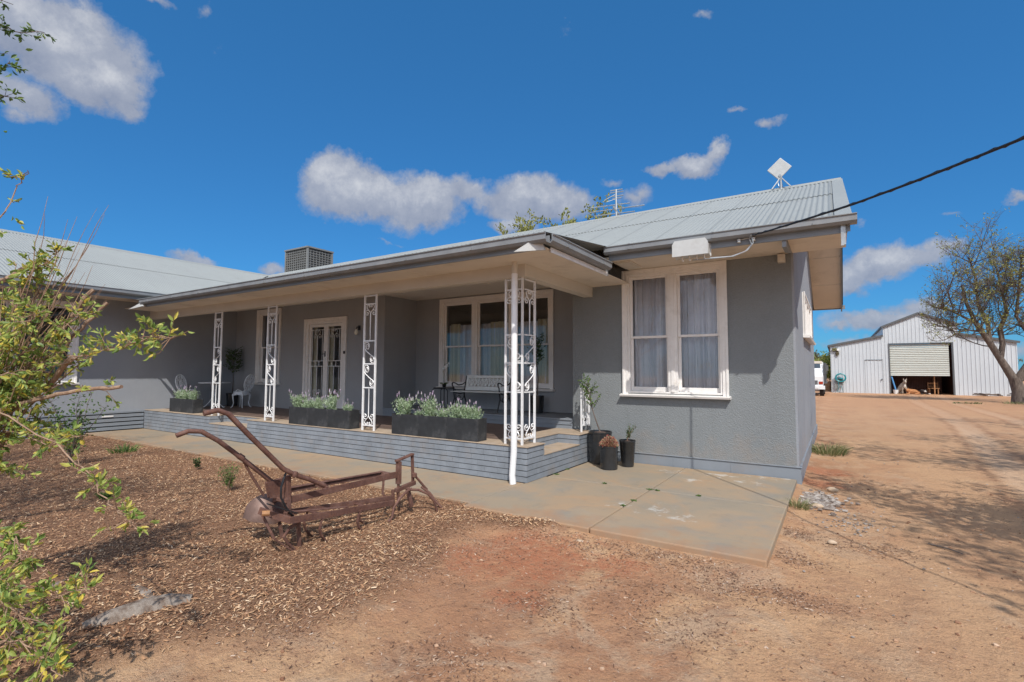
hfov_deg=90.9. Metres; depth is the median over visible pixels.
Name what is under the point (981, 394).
scrap timber
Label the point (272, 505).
walking plough
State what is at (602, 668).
dirt clods
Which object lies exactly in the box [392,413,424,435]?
planter box
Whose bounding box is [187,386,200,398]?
lavender bush
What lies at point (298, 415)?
planter box
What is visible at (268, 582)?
wood chip mulch
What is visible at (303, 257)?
evaporative cooler
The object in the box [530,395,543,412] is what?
plant pot
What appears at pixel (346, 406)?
lavender bush
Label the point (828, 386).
drum
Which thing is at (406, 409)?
lavender bush
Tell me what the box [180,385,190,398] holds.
lavender bush
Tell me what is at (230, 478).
garden shrub
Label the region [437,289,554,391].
window
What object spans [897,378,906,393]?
dog
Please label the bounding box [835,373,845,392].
hose reel
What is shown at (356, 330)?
wall lamp
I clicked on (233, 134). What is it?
sky
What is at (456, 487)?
concrete path
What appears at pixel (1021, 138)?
power cable
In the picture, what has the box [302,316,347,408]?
door
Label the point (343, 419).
planter box
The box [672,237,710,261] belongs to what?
meter box
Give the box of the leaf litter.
[128,481,1023,681]
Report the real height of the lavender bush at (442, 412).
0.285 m
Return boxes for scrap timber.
[972,393,1010,395]
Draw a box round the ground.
[0,378,1023,681]
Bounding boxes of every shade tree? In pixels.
[0,0,56,104]
[0,14,32,132]
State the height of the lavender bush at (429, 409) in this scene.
0.446 m
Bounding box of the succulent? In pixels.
[599,434,618,447]
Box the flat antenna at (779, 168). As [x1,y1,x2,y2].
[767,158,791,189]
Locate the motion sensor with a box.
[777,254,785,262]
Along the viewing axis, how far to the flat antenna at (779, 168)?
10.96 m
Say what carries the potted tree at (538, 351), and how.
on the plant pot at (539, 403)
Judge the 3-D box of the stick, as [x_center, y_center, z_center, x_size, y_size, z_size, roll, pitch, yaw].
[4.046,1.937,4.707,0.016,0.028,0.312,1,-4,-13]
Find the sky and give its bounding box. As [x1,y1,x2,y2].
[0,0,1023,370]
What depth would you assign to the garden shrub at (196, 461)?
8.00 m
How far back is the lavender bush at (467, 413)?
7.76 m
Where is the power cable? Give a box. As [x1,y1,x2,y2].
[692,135,1023,260]
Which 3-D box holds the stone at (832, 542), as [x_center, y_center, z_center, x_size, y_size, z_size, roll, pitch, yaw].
[3.092,1.944,4.867,0.091,0.045,0.053,-2,-4,33]
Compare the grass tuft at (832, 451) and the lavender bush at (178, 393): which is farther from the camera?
the lavender bush at (178, 393)
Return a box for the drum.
[824,382,831,390]
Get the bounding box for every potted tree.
[223,347,242,392]
[527,332,544,395]
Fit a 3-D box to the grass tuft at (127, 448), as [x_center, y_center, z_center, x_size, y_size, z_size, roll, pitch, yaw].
[-7.438,2.044,9.628,0.682,0.186,0.684,-2,-4,33]
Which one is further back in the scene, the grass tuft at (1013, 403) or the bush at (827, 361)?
the bush at (827, 361)
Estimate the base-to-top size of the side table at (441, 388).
0.490 m
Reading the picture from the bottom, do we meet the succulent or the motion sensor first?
the succulent
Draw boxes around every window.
[0,295,80,384]
[254,308,281,384]
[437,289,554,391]
[619,260,731,399]
[802,291,815,344]
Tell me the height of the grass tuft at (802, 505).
0.159 m
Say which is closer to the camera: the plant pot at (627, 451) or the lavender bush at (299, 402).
the plant pot at (627, 451)
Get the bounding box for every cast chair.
[175,374,198,398]
[230,374,254,407]
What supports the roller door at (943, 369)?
in the shed
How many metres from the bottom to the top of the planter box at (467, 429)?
0.335 m
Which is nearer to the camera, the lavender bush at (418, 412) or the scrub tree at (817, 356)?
the lavender bush at (418, 412)
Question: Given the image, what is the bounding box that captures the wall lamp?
[354,325,360,334]
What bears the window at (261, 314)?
in the house
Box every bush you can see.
[0,167,194,681]
[172,386,185,398]
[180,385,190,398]
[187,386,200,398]
[289,389,308,406]
[302,394,317,407]
[311,393,324,408]
[323,389,340,409]
[342,400,352,409]
[392,391,418,414]
[413,406,421,414]
[415,390,440,415]
[435,402,449,416]
[447,398,464,417]
[456,399,476,418]
[471,402,483,418]
[814,350,830,381]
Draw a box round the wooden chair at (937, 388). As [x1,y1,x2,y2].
[927,382,939,394]
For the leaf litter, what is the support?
on the ground
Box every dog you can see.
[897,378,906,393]
[905,388,919,393]
[919,389,929,394]
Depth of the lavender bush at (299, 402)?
10.02 m
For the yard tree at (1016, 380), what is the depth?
30.36 m
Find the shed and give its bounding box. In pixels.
[827,312,1019,395]
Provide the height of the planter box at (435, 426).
0.335 m
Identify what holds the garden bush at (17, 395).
on the ground
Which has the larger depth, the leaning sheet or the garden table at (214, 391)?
the leaning sheet
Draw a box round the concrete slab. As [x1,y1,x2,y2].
[463,461,796,567]
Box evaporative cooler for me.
[284,246,333,271]
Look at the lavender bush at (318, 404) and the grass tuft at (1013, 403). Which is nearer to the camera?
the lavender bush at (318, 404)
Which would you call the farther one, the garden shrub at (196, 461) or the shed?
the shed
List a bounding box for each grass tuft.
[94,489,112,499]
[106,443,141,453]
[782,495,814,510]
[811,441,853,456]
[1002,400,1023,404]
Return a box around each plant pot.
[226,393,237,405]
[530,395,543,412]
[588,430,611,464]
[600,444,617,469]
[619,439,635,466]
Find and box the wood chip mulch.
[0,434,568,681]
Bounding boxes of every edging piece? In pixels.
[82,593,192,628]
[132,584,154,597]
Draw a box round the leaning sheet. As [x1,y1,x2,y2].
[832,379,843,392]
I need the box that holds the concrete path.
[86,428,523,503]
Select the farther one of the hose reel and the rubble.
the hose reel
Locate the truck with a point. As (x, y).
(820, 368)
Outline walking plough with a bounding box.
[175,408,442,550]
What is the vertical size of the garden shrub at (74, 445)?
1.310 m
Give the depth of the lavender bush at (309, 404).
9.87 m
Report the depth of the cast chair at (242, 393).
14.33 m
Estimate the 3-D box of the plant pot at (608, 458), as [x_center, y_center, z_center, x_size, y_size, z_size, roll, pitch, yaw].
[1.553,1.862,8.074,0.290,0.370,0.290,-2,-4,33]
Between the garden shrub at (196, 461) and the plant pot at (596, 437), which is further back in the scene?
the plant pot at (596, 437)
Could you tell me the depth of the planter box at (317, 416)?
9.55 m
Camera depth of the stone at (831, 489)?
6.98 m
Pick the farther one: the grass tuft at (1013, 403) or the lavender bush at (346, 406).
the grass tuft at (1013, 403)
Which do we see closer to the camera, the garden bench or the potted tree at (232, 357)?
the garden bench
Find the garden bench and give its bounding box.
[450,375,510,412]
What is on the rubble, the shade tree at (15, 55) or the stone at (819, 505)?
the stone at (819, 505)
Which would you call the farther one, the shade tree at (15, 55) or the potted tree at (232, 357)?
the potted tree at (232, 357)
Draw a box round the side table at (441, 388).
[432,387,455,407]
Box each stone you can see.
[811,503,823,508]
[826,487,838,491]
[827,540,836,544]
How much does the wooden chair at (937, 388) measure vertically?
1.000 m
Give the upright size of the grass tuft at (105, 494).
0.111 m
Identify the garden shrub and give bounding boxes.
[38,390,115,465]
[192,457,201,469]
[216,462,239,491]
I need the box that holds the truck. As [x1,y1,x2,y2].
[814,361,827,395]
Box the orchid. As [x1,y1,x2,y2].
[440,362,448,386]
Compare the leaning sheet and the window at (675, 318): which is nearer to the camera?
the window at (675, 318)
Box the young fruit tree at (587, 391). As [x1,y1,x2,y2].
[578,373,600,431]
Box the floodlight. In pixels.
[832,348,838,355]
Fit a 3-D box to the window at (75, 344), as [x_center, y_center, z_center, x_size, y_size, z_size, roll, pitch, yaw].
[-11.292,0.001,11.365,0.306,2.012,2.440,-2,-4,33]
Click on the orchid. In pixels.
(444, 367)
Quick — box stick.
[928,543,962,553]
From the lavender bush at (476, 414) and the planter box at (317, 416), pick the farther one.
the planter box at (317, 416)
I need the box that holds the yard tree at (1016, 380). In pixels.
[917,207,1023,402]
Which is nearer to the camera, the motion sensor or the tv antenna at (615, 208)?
the motion sensor
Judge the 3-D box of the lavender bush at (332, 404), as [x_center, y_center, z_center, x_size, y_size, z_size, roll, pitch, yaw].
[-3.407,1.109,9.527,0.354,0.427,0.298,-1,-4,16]
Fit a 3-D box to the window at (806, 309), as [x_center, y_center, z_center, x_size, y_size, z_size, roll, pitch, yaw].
[6.171,-0.408,10.600,0.281,0.862,3.090,-2,-4,33]
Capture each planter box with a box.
[169,398,187,411]
[181,398,202,412]
[289,406,311,424]
[308,407,327,426]
[328,408,359,428]
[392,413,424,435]
[418,415,449,438]
[447,416,486,441]
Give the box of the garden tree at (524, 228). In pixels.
[495,193,624,234]
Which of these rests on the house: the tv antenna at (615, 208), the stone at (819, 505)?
the tv antenna at (615, 208)
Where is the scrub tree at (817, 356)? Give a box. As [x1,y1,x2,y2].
[814,350,826,359]
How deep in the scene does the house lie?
9.26 m
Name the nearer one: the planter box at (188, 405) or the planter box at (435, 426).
the planter box at (435, 426)
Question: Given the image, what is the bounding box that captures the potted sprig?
[626,423,635,440]
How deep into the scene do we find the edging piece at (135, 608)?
3.28 m
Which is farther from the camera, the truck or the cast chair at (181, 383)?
the truck
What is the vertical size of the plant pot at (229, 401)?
0.380 m
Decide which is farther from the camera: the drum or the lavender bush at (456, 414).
the drum
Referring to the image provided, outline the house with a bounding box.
[0,177,856,484]
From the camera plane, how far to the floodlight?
45.03 m
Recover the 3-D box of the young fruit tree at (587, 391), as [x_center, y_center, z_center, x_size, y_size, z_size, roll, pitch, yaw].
[1.339,1.063,8.727,0.429,1.009,0.246,-2,-4,33]
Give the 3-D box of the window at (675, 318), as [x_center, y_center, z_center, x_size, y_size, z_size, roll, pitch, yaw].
[2.728,-0.153,8.504,1.790,2.212,0.378,-2,-4,33]
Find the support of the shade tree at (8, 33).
on the ground
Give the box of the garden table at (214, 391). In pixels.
[198,382,230,407]
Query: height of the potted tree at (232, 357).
1.441 m
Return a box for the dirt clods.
[122,475,1023,681]
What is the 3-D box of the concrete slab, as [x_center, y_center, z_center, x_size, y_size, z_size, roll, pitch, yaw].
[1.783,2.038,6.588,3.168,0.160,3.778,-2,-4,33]
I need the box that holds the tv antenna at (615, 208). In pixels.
[590,189,644,216]
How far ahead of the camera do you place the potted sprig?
8.30 m
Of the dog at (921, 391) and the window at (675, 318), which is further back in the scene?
the dog at (921, 391)
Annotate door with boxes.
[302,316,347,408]
[889,343,949,375]
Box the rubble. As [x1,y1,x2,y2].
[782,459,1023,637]
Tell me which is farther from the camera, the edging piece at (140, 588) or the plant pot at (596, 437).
the plant pot at (596, 437)
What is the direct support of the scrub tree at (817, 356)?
on the ground
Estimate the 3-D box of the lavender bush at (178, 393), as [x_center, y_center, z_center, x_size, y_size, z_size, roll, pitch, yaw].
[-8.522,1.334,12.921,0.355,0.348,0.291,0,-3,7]
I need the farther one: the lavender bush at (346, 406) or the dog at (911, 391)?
the dog at (911, 391)
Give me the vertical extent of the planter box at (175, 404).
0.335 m

